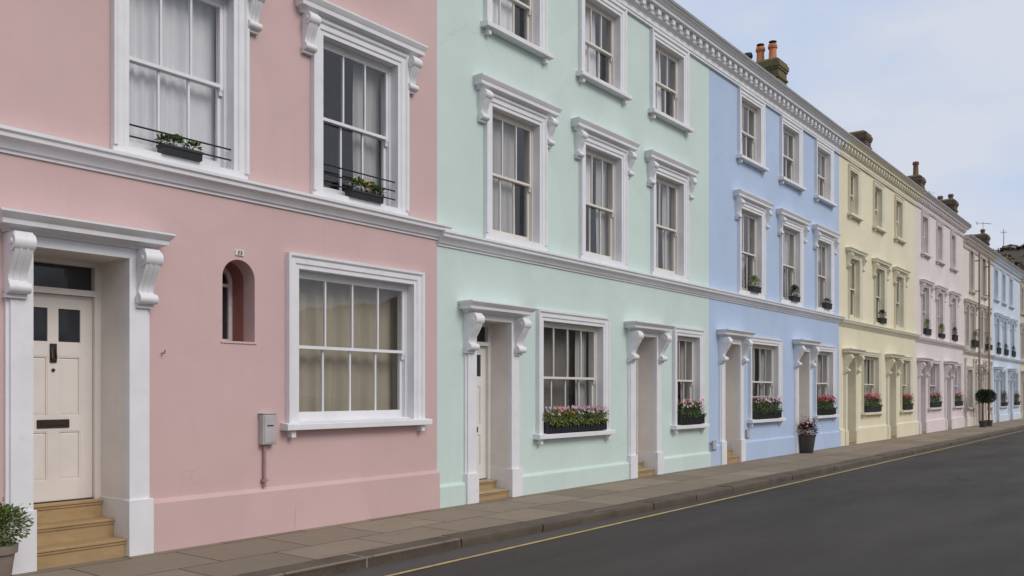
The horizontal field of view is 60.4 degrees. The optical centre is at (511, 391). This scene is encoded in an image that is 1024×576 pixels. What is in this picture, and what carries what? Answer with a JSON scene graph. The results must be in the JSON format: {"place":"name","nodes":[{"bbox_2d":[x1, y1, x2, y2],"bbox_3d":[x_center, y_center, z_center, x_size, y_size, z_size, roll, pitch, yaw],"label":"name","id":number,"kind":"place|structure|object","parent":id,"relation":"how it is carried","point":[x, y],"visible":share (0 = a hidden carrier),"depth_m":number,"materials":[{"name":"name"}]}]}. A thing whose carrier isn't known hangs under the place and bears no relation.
{"place":"outdoors","nodes":[
{"label":"outdoors","id":0,"kind":"place"},
{"bbox_2d":[0,0,452,574],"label":"terraced house","id":1,"kind":"structure","parent":0,"point":[150,346],"depth_m":9.01,"materials":[{"name":"pink paint"}]},
{"bbox_2d":[33,293,91,502],"bbox_3d":[-4.334,0.053,8.309,0.091,1.950,0.746,0,0,38],"label":"door","id":2,"kind":"structure","parent":1,"relation":"in","point":[62,324],"depth_m":8.38,"materials":[{"name":"beige paint"}]},
{"bbox_2d":[129,0,214,160],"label":"net curtain","id":3,"kind":"object","parent":1,"relation":"hanging from","point":[143,29],"visible":0.72,"depth_m":9.00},
{"bbox_2d":[153,133,203,161],"bbox_3d":[-3.298,-2.440,8.736,0.218,0.232,0.514,0,0,38],"label":"sill planter","id":4,"kind":"object","parent":1,"relation":"on","point":[174,149],"visible":1,"depth_m":8.68,"materials":[{"name":"black plastic"}]},
{"bbox_2d":[111,0,265,179],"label":"window","id":5,"kind":"structure","parent":1,"relation":"in","point":[236,20],"depth_m":9.24,"materials":[{"name":"paint"}]},
{"bbox_2d":[222,267,231,340],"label":"niche window","id":6,"kind":"structure","parent":1,"relation":"in","point":[226,277],"depth_m":9.68,"materials":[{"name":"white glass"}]},
{"bbox_2d":[258,413,277,486],"bbox_3d":[-2.648,0.628,9.547,0.094,0.803,0.192,0,0,38],"label":"meter box","id":7,"kind":"object","parent":1,"relation":"attached to","point":[267,428],"visible":1,"depth_m":9.51,"materials":[{"name":"grey plastic"}]},
{"bbox_2d":[299,279,396,411],"bbox_3d":[-2.011,-0.550,11.013,0.056,1.760,2.130,0,0,38],"label":"curtain","id":8,"kind":"object","parent":1,"relation":"hanging from","point":[337,332],"visible":0.52,"depth_m":10.93,"materials":[{"name":"fabric"}]},
{"bbox_2d":[280,252,431,437],"bbox_3d":[-1.903,-0.525,10.690,0.395,2.060,2.320,0,0,38],"label":"window","id":9,"kind":"structure","parent":1,"relation":"in","point":[409,285],"depth_m":10.75,"materials":[{"name":"white wood"}]},
{"bbox_2d":[295,0,427,215],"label":"window","id":10,"kind":"structure","parent":1,"relation":"in","point":[327,26],"depth_m":10.79,"materials":[{"name":"white wood"}]},
{"bbox_2d":[344,176,385,203],"bbox_3d":[-1.770,-2.463,10.710,0.234,0.279,0.602,0,0,38],"label":"sill planter","id":11,"kind":"object","parent":1,"relation":"on","point":[366,195],"visible":1,"depth_m":10.65,"materials":[{"name":"black plastic"}]},
{"bbox_2d":[353,63,379,194],"bbox_3d":[-1.844,-3.220,11.156,0.038,1.780,0.440,0,0,38],"label":"curtain","id":12,"kind":"object","parent":1,"relation":"hanging from","point":[370,156],"visible":0.72,"depth_m":11.17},
{"bbox_2d":[12,418,1023,575],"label":"pavement","id":13,"kind":"structure","parent":0,"point":[238,556],"depth_m":10.53,"materials":[{"name":"stone"}]},
{"bbox_2d":[0,497,33,575],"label":"potted shrub","id":14,"kind":"object","parent":13,"relation":"on","point":[8,548],"visible":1,"depth_m":7.00,"materials":[{"name":"green plant"}]},
{"bbox_2d":[437,0,723,507],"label":"terraced house","id":15,"kind":"structure","parent":13,"relation":"on","point":[632,307],"depth_m":14.32,"materials":[{"name":"green paint"}]},
{"bbox_2d":[477,346,485,478],"bbox_3d":[-0.611,0.303,12.920,0.063,1.970,0.676,0,0,38],"label":"door","id":16,"kind":"structure","parent":15,"relation":"in","point":[481,353],"depth_m":13.10,"materials":[{"name":"white paint"}]},
{"bbox_2d":[492,0,511,31],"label":"curtain","id":17,"kind":"object","parent":15,"relation":"hanging from","point":[506,14],"visible":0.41,"depth_m":13.34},
{"bbox_2d":[492,120,513,233],"bbox_3d":[-0.232,-3.180,13.192,0.040,1.740,0.895,0,0,38],"label":"curtain","id":18,"kind":"object","parent":15,"relation":"hanging from","point":[508,172],"visible":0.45,"depth_m":13.34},
{"bbox_2d":[480,0,553,63],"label":"window","id":19,"kind":"structure","parent":15,"relation":"in","point":[535,41],"depth_m":13.56,"materials":[{"name":"white wood"}]},
{"bbox_2d":[473,72,561,250],"bbox_3d":[0.017,-3.309,13.143,0.435,2.338,1.960,0,0,38],"label":"window","id":20,"kind":"structure","parent":15,"relation":"in","point":[499,100],"depth_m":13.32,"materials":[{"name":"white wood"}]},
{"bbox_2d":[544,327,587,421],"bbox_3d":[0.767,-0.270,14.730,0.040,1.640,2.030,0,0,38],"label":"curtain","id":21,"kind":"object","parent":15,"relation":"hanging from","point":[559,365],"visible":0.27,"depth_m":14.77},
{"bbox_2d":[533,309,615,443],"bbox_3d":[0.952,-0.235,14.385,0.395,2.080,2.220,0,0,38],"label":"window","id":22,"kind":"structure","parent":15,"relation":"in","point":[598,327],"depth_m":14.60,"materials":[{"name":"white wood"}]},
{"bbox_2d":[543,405,609,432],"bbox_3d":[1.033,0.422,14.318,0.340,0.432,1.891,0,0,38],"label":"window box","id":23,"kind":"object","parent":15,"relation":"on","point":[575,424],"visible":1,"depth_m":14.19,"materials":[{"name":"black plastic"}]},
{"bbox_2d":[575,330,586,418],"bbox_3d":[1.183,-0.270,15.057,0.033,1.640,0.365,0,0,38],"label":"curtain","id":24,"kind":"object","parent":15,"relation":"hanging from","point":[582,392],"visible":0.64,"depth_m":15.08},
{"bbox_2d":[586,156,589,206],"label":"curtain","id":25,"kind":"object","parent":15,"relation":"hanging from","point":[588,179],"visible":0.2,"depth_m":15.20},
{"bbox_2d":[585,10,595,76],"bbox_3d":[1.228,-5.920,15.067,0.053,1.300,0.766,0,0,38],"label":"curtain","id":26,"kind":"object","parent":15,"relation":"hanging from","point":[592,61],"visible":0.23,"depth_m":15.22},
{"bbox_2d":[596,160,607,255],"bbox_3d":[1.581,-3.180,15.521,0.029,1.740,0.364,0,0,38],"label":"curtain","id":27,"kind":"object","parent":15,"relation":"hanging from","point":[604,250],"visible":0.73,"depth_m":15.54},
{"bbox_2d":[576,0,632,104],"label":"window","id":28,"kind":"structure","parent":15,"relation":"in","point":[614,14],"depth_m":15.37,"materials":[{"name":"white glass"}]},
{"bbox_2d":[571,116,639,268],"bbox_3d":[1.521,-3.309,15.089,0.435,2.338,1.960,0,0,38],"label":"window","id":29,"kind":"structure","parent":15,"relation":"in","point":[594,140],"depth_m":15.29,"materials":[{"name":"white glass"}]},
{"bbox_2d":[655,53,661,111],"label":"curtain","id":30,"kind":"object","parent":15,"relation":"hanging from","point":[656,78],"visible":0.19,"depth_m":17.15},
{"bbox_2d":[662,187,670,270],"bbox_3d":[3.060,-3.180,17.436,0.038,1.740,0.324,0,0,38],"label":"curtain","id":31,"kind":"object","parent":15,"relation":"hanging from","point":[668,252],"visible":0.68,"depth_m":17.43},
{"bbox_2d":[648,27,693,135],"bbox_3d":[2.970,-5.935,16.997,0.395,1.680,1.640,0,0,38],"label":"window","id":32,"kind":"structure","parent":15,"relation":"in","point":[679,57],"depth_m":17.23,"materials":[{"name":"white glass"}]},
{"bbox_2d":[644,149,699,281],"bbox_3d":[2.995,-3.309,16.996,0.435,2.338,1.940,0,0,38],"label":"window","id":33,"kind":"structure","parent":15,"relation":"in","point":[663,169],"depth_m":17.24,"materials":[{"name":"white glass"}]},
{"bbox_2d":[677,341,685,414],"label":"curtain","id":34,"kind":"object","parent":15,"relation":"hanging from","point":[679,397],"visible":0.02,"depth_m":18.23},
{"bbox_2d":[680,341,685,414],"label":"curtain","id":35,"kind":"object","parent":15,"relation":"hanging from","point":[681,360],"visible":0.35,"depth_m":18.02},
{"bbox_2d":[670,326,709,433],"bbox_3d":[3.462,-0.235,17.634,0.395,2.080,1.470,0,0,38],"label":"window","id":36,"kind":"structure","parent":15,"relation":"in","point":[695,338],"depth_m":17.97,"materials":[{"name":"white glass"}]},
{"bbox_2d":[677,399,706,424],"bbox_3d":[3.564,0.380,17.597,0.319,0.516,1.137,0,0,38],"label":"window box","id":37,"kind":"object","parent":15,"relation":"on","point":[698,417],"visible":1,"depth_m":17.48,"materials":[{"name":"black plastic"}]},
{"bbox_2d":[709,39,852,465],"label":"terraced house","id":38,"kind":"structure","parent":13,"relation":"on","point":[775,182],"depth_m":21.07,"materials":[{"name":"blue paint"}]},
{"bbox_2d":[742,218,744,287],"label":"curtain","id":39,"kind":"object","parent":38,"relation":"hanging from","point":[743,279],"visible":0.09,"depth_m":20.46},
{"bbox_2d":[736,86,768,174],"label":"window","id":40,"kind":"structure","parent":38,"relation":"in","point":[755,107],"depth_m":20.47,"materials":[{"name":"white glass"}]},
{"bbox_2d":[733,189,773,298],"bbox_3d":[5.422,-3.309,20.138,0.435,2.338,1.960,0,0,38],"label":"window","id":41,"kind":"structure","parent":38,"relation":"in","point":[757,209],"depth_m":20.45,"materials":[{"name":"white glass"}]},
{"bbox_2d":[747,275,761,292],"bbox_3d":[5.553,-2.486,20.163,0.237,0.405,0.535,0,0,38],"label":"sill planter","id":42,"kind":"object","parent":38,"relation":"on","point":[755,289],"visible":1,"depth_m":20.10,"materials":[{"name":"black plastic"}]},
{"bbox_2d":[752,348,759,410],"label":"curtain","id":43,"kind":"object","parent":38,"relation":"hanging from","point":[756,371],"visible":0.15,"depth_m":21.41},
{"bbox_2d":[760,349,765,409],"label":"curtain","id":44,"kind":"object","parent":38,"relation":"hanging from","point":[762,364],"visible":0.59,"depth_m":21.38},
{"bbox_2d":[747,336,785,426],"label":"window","id":45,"kind":"structure","parent":38,"relation":"in","point":[774,347],"depth_m":21.33,"materials":[{"name":"white glass"}]},
{"bbox_2d":[752,395,783,418],"bbox_3d":[5.995,0.339,20.725,0.315,0.558,1.717,0,0,38],"label":"window box","id":46,"kind":"object","parent":38,"relation":"on","point":[765,412],"visible":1,"depth_m":20.61,"materials":[{"name":"black plastic"}]},
{"bbox_2d":[784,234,788,297],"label":"curtain","id":47,"kind":"object","parent":38,"relation":"hanging from","point":[786,249],"visible":0.75,"depth_m":22.56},
{"bbox_2d":[778,114,806,193],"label":"window","id":48,"kind":"structure","parent":38,"relation":"in","point":[794,133],"depth_m":22.53,"materials":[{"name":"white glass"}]},
{"bbox_2d":[776,208,810,306],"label":"window","id":49,"kind":"structure","parent":38,"relation":"in","point":[789,222],"depth_m":22.55,"materials":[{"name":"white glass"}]},
{"bbox_2d":[788,284,800,301],"bbox_3d":[7.115,-2.505,22.186,0.243,0.443,0.504,0,0,38],"label":"sill planter","id":50,"kind":"object","parent":38,"relation":"on","point":[795,297],"visible":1,"depth_m":22.12,"materials":[{"name":"black plastic"}]},
{"bbox_2d":[818,247,820,305],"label":"curtain","id":51,"kind":"object","parent":38,"relation":"hanging from","point":[819,274],"visible":0.59,"depth_m":24.55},
{"bbox_2d":[818,355,821,407],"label":"curtain","id":52,"kind":"object","parent":38,"relation":"hanging from","point":[819,368],"visible":0.54,"depth_m":24.68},
{"bbox_2d":[814,138,836,209],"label":"window","id":53,"kind":"structure","parent":38,"relation":"in","point":[826,153],"depth_m":24.48,"materials":[{"name":"white glass"}]},
{"bbox_2d":[813,345,839,420],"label":"window","id":54,"kind":"structure","parent":38,"relation":"in","point":[828,354],"depth_m":24.66,"materials":[{"name":"white glass"}]},
{"bbox_2d":[812,223,840,313],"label":"window","id":55,"kind":"structure","parent":38,"relation":"in","point":[824,237],"depth_m":24.52,"materials":[{"name":"white glass"}]},
{"bbox_2d":[821,298,832,308],"bbox_3d":[8.648,-2.440,24.168,0.231,0.312,0.499,0,0,38],"label":"sill planter","id":56,"kind":"object","parent":38,"relation":"on","point":[826,305],"visible":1,"depth_m":24.07,"materials":[{"name":"black plastic"}]},
{"bbox_2d":[817,394,837,414],"bbox_3d":[8.596,0.334,24.095,0.320,0.568,1.405,0,0,38],"label":"window box","id":57,"kind":"object","parent":38,"relation":"on","point":[825,409],"visible":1,"depth_m":23.92,"materials":[{"name":"black plastic"}]},
{"bbox_2d":[795,414,821,452],"bbox_3d":[7.537,1.061,22.377,0.742,0.978,0.773,0,0,38],"label":"flower pot","id":58,"kind":"object","parent":13,"relation":"on","point":[806,441],"visible":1,"depth_m":22.25,"materials":[{"name":"metal"}]},
{"bbox_2d":[974,388,991,426],"bbox_3d":[20.675,0.693,38.617,0.719,1.715,0.724,0,0,38],"label":"topiary tree","id":59,"kind":"object","parent":13,"relation":"on","point":[982,396],"visible":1,"depth_m":38.52,"materials":[{"name":"green plant"}]},
{"bbox_2d":[984,389,996,425],"bbox_3d":[21.521,0.695,39.732,0.710,1.709,0.674,0,0,38],"label":"topiary tree","id":60,"kind":"object","parent":13,"relation":"on","point":[991,400],"visible":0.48,"depth_m":39.60,"materials":[{"name":"green plant"}]},
{"bbox_2d":[384,430,1023,575],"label":"road","id":61,"kind":"structure","parent":0,"point":[956,510],"depth_m":10.26,"materials":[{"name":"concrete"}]},
{"bbox_2d":[232,425,1023,575],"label":"kerb","id":62,"kind":"structure","parent":61,"relation":"on","point":[494,533],"depth_m":10.63,"materials":[{"name":"concrete"}]},
{"bbox_2d":[330,429,1023,575],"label":"gutter","id":63,"kind":"object","parent":61,"relation":"on","point":[408,564],"depth_m":9.75,"materials":[{"name":"concrete"}]},
{"bbox_2d":[385,430,1023,575],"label":"yellow line","id":64,"kind":"object","parent":61,"relation":"on","point":[636,519],"visible":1,"depth_m":10.88,"materials":[{"name":"paint"}]},
{"bbox_2d":[674,0,1023,249],"label":"sky","id":65,"kind":"structure","parent":0,"point":[937,84],"materials":[{"name":"blue"}]},
{"bbox_2d":[839,130,925,445],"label":"terraced house","id":66,"kind":"structure","parent":0,"point":[879,196],"depth_m":28.04,"materials":[{"name":"yellow paint"}]},
{"bbox_2d":[847,163,863,223],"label":"window","id":67,"kind":"structure","parent":66,"relation":"in","point":[854,174],"depth_m":26.53,"materials":[{"name":"beige glass"}]},
{"bbox_2d":[845,246,867,321],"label":"window","id":68,"kind":"structure","parent":66,"relation":"in","point":[856,260],"depth_m":26.66,"materials":[{"name":"beige glass"}]},
{"bbox_2d":[864,359,867,404],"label":"curtain","id":69,"kind":"object","parent":66,"relation":"hanging from","point":[865,376],"visible":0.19,"depth_m":28.24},
{"bbox_2d":[861,351,883,417],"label":"window","id":70,"kind":"structure","parent":66,"relation":"in","point":[875,359],"depth_m":28.26,"materials":[{"name":"beige glass"}]},
{"bbox_2d":[864,393,882,411],"bbox_3d":[11.287,0.317,27.584,0.316,0.603,1.745,0,0,38],"label":"window box","id":71,"kind":"object","parent":66,"relation":"on","point":[873,406],"visible":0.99,"depth_m":27.45,"materials":[{"name":"black plastic"}]},
{"bbox_2d":[872,180,886,235],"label":"window","id":72,"kind":"structure","parent":66,"relation":"in","point":[878,189],"depth_m":28.57,"materials":[{"name":"beige glass"}]},
{"bbox_2d":[878,310,886,323],"bbox_3d":[11.976,-2.453,28.465,0.236,0.459,0.661,0,0,38],"label":"sill planter","id":73,"kind":"object","parent":66,"relation":"on","point":[882,320],"visible":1,"depth_m":28.41,"materials":[{"name":"black plastic"}]},
{"bbox_2d":[872,257,892,326],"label":"window","id":74,"kind":"structure","parent":66,"relation":"in","point":[881,270],"depth_m":28.81,"materials":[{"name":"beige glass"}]},
{"bbox_2d":[894,194,906,245],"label":"window","id":75,"kind":"structure","parent":66,"relation":"in","point":[899,203],"depth_m":30.57,"materials":[{"name":"beige glass"}]},
{"bbox_2d":[892,266,910,330],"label":"window","id":76,"kind":"structure","parent":66,"relation":"in","point":[900,275],"depth_m":30.69,"materials":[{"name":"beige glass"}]},
{"bbox_2d":[900,356,914,414],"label":"window","id":77,"kind":"structure","parent":66,"relation":"in","point":[906,377],"depth_m":31.45,"materials":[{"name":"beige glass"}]},
{"bbox_2d":[902,393,913,409],"bbox_3d":[13.877,0.319,30.937,0.325,0.599,1.265,0,0,40],"label":"window box","id":78,"kind":"object","parent":66,"relation":"on","point":[909,404],"visible":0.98,"depth_m":30.78,"materials":[{"name":"black plastic"}]},
{"bbox_2d":[907,161,971,433],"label":"terraced house","id":79,"kind":"structure","parent":0,"point":[941,228],"depth_m":35.05,"materials":[{"name":"paint"}]},
{"bbox_2d":[921,211,931,259],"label":"window","id":80,"kind":"structure","parent":79,"relation":"in","point":[925,218],"depth_m":33.55,"materials":[{"name":"white glass"}]},
{"bbox_2d":[919,279,934,337],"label":"window","id":81,"kind":"structure","parent":79,"relation":"in","point":[926,286],"depth_m":33.67,"materials":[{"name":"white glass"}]},
{"bbox_2d":[923,318,931,334],"bbox_3d":[15.716,-2.486,33.312,0.225,0.644,0.868,0,0,38],"label":"sill planter","id":82,"kind":"object","parent":79,"relation":"on","point":[927,331],"visible":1,"depth_m":33.21,"materials":[{"name":"black plastic"}]},
{"bbox_2d":[927,360,943,411],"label":"window","id":83,"kind":"structure","parent":79,"relation":"in","point":[936,369],"depth_m":35.03,"materials":[{"name":"white glass"}]},
{"bbox_2d":[930,391,942,406],"bbox_3d":[16.516,0.273,34.352,0.325,0.629,1.755,0,0,38],"label":"window box","id":84,"kind":"object","parent":79,"relation":"on","point":[937,403],"visible":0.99,"depth_m":34.21,"materials":[{"name":"black plastic"}]},
{"bbox_2d":[936,221,945,266],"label":"window","id":85,"kind":"structure","parent":79,"relation":"in","point":[939,226],"depth_m":35.44,"materials":[{"name":"white glass"}]},
{"bbox_2d":[935,285,948,340],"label":"window","id":86,"kind":"structure","parent":79,"relation":"in","point":[941,293],"depth_m":35.52,"materials":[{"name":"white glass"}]},
{"bbox_2d":[950,230,958,273],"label":"window","id":87,"kind":"structure","parent":79,"relation":"in","point":[953,236],"depth_m":37.40,"materials":[{"name":"white glass"}]},
{"bbox_2d":[949,291,961,343],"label":"window","id":88,"kind":"structure","parent":79,"relation":"in","point":[954,297],"depth_m":37.52,"materials":[{"name":"white glass"}]},
{"bbox_2d":[952,363,964,409],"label":"window","id":89,"kind":"structure","parent":79,"relation":"in","point":[958,380],"depth_m":38.29,"materials":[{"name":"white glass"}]},
{"bbox_2d":[955,391,964,405],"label":"window box","id":90,"kind":"object","parent":79,"relation":"on","point":[959,402],"visible":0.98,"depth_m":37.53,"materials":[{"name":"black plastic"}]},
{"bbox_2d":[937,194,998,426],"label":"terraced house","id":91,"kind":"structure","parent":0,"point":[979,256],"depth_m":40.65,"materials":[{"name":"beige paint"}]},
{"bbox_2d":[964,298,973,348],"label":"window","id":92,"kind":"structure","parent":91,"relation":"in","point":[968,305],"depth_m":39.64,"materials":[{"name":"white glass"}]},
{"bbox_2d":[967,366,975,410],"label":"window","id":93,"kind":"structure","parent":91,"relation":"in","point":[970,369],"depth_m":40.34,"materials":[{"name":"white glass"}]},
{"bbox_2d":[969,248,976,294],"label":"window","id":94,"kind":"structure","parent":91,"relation":"in","point":[971,255],"depth_m":40.47,"materials":[{"name":"white glass"}]},
{"bbox_2d":[970,301,977,350],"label":"window","id":95,"kind":"structure","parent":91,"relation":"in","point":[974,310],"depth_m":40.67,"materials":[{"name":"white glass"}]},
{"bbox_2d":[972,331,979,347],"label":"sill planter","id":96,"kind":"object","parent":91,"relation":"attached to","point":[975,343],"visible":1,"depth_m":40.27,"materials":[{"name":"black plastic"}]},
{"bbox_2d":[981,304,987,351],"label":"window","id":97,"kind":"structure","parent":91,"relation":"in","point":[983,312],"depth_m":42.35,"materials":[{"name":"white glass"}]},
{"bbox_2d":[981,257,987,300],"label":"window","id":98,"kind":"structure","parent":91,"relation":"in","point":[983,262],"depth_m":42.82,"materials":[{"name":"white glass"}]},
{"bbox_2d":[984,307,992,352],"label":"window","id":99,"kind":"structure","parent":91,"relation":"in","point":[986,319],"depth_m":42.74,"materials":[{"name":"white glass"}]},
{"bbox_2d":[987,368,993,408],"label":"window","id":100,"kind":"structure","parent":91,"relation":"in","point":[991,406],"depth_m":43.91,"materials":[{"name":"white glass"}]},
{"bbox_2d":[973,229,1023,422],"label":"terraced house","id":101,"kind":"structure","parent":0,"point":[1007,276],"depth_m":47.59,"materials":[{"name":"blue paint"}]},
{"bbox_2d":[994,267,1000,302],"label":"window","id":102,"kind":"structure","parent":101,"relation":"in","point":[996,271],"depth_m":45.57,"materials":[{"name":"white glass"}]},
{"bbox_2d":[994,312,1003,355],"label":"window","id":103,"kind":"structure","parent":101,"relation":"in","point":[998,319],"depth_m":45.80,"materials":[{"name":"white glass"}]},
{"bbox_2d":[999,369,1007,408],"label":"window","id":104,"kind":"structure","parent":101,"relation":"in","point":[1002,383],"depth_m":47.45,"materials":[{"name":"white glass"}]},
{"bbox_2d":[1001,272,1007,306],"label":"window","id":105,"kind":"structure","parent":101,"relation":"in","point":[1004,276],"depth_m":47.40,"materials":[{"name":"white glass"}]},
{"bbox_2d":[1001,391,1008,405],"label":"window box","id":106,"kind":"object","parent":101,"relation":"on","point":[1003,398],"visible":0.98,"depth_m":46.61,"materials":[{"name":"black plastic"}]},
{"bbox_2d":[1002,315,1009,357],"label":"window","id":107,"kind":"structure","parent":101,"relation":"in","point":[1005,322],"depth_m":47.57,"materials":[{"name":"white glass"}]},
{"bbox_2d":[1009,276,1014,309],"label":"window","id":108,"kind":"structure","parent":101,"relation":"in","point":[1011,280],"depth_m":49.29,"materials":[{"name":"white glass"}]},
{"bbox_2d":[1010,318,1017,358],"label":"window","id":109,"kind":"structure","parent":101,"relation":"in","point":[1013,325],"depth_m":49.29,"materials":[{"name":"white glass"}]},
{"bbox_2d":[1013,371,1019,407],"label":"window","id":110,"kind":"structure","parent":101,"relation":"in","point":[1016,383],"depth_m":50.81,"materials":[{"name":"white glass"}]},
{"bbox_2d":[998,248,1023,270],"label":"hill","id":111,"kind":"structure","parent":0,"point":[1017,255],"depth_m":139.37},
{"bbox_2d":[993,244,1023,266],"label":"scrub","id":112,"kind":"object","parent":111,"relation":"on","point":[1012,248],"visible":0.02,"depth_m":144.16,"materials":[{"name":"green plant"}]},
{"bbox_2d":[1004,253,1023,417],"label":"terraced house","id":113,"kind":"structure","parent":0,"point":[1021,342],"depth_m":51.87,"materials":[{"name":"beige paint"}]},
{"bbox_2d":[1020,322,1023,360],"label":"window","id":114,"kind":"structure","parent":113,"relation":"in","point":[1021,324],"depth_m":52.01,"materials":[{"name":"white glass"}]},
{"bbox_2d":[1020,285,1023,316],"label":"window","id":115,"kind":"structure","parent":113,"relation":"in","point":[1021,287],"depth_m":51.73,"materials":[{"name":"white glass"}]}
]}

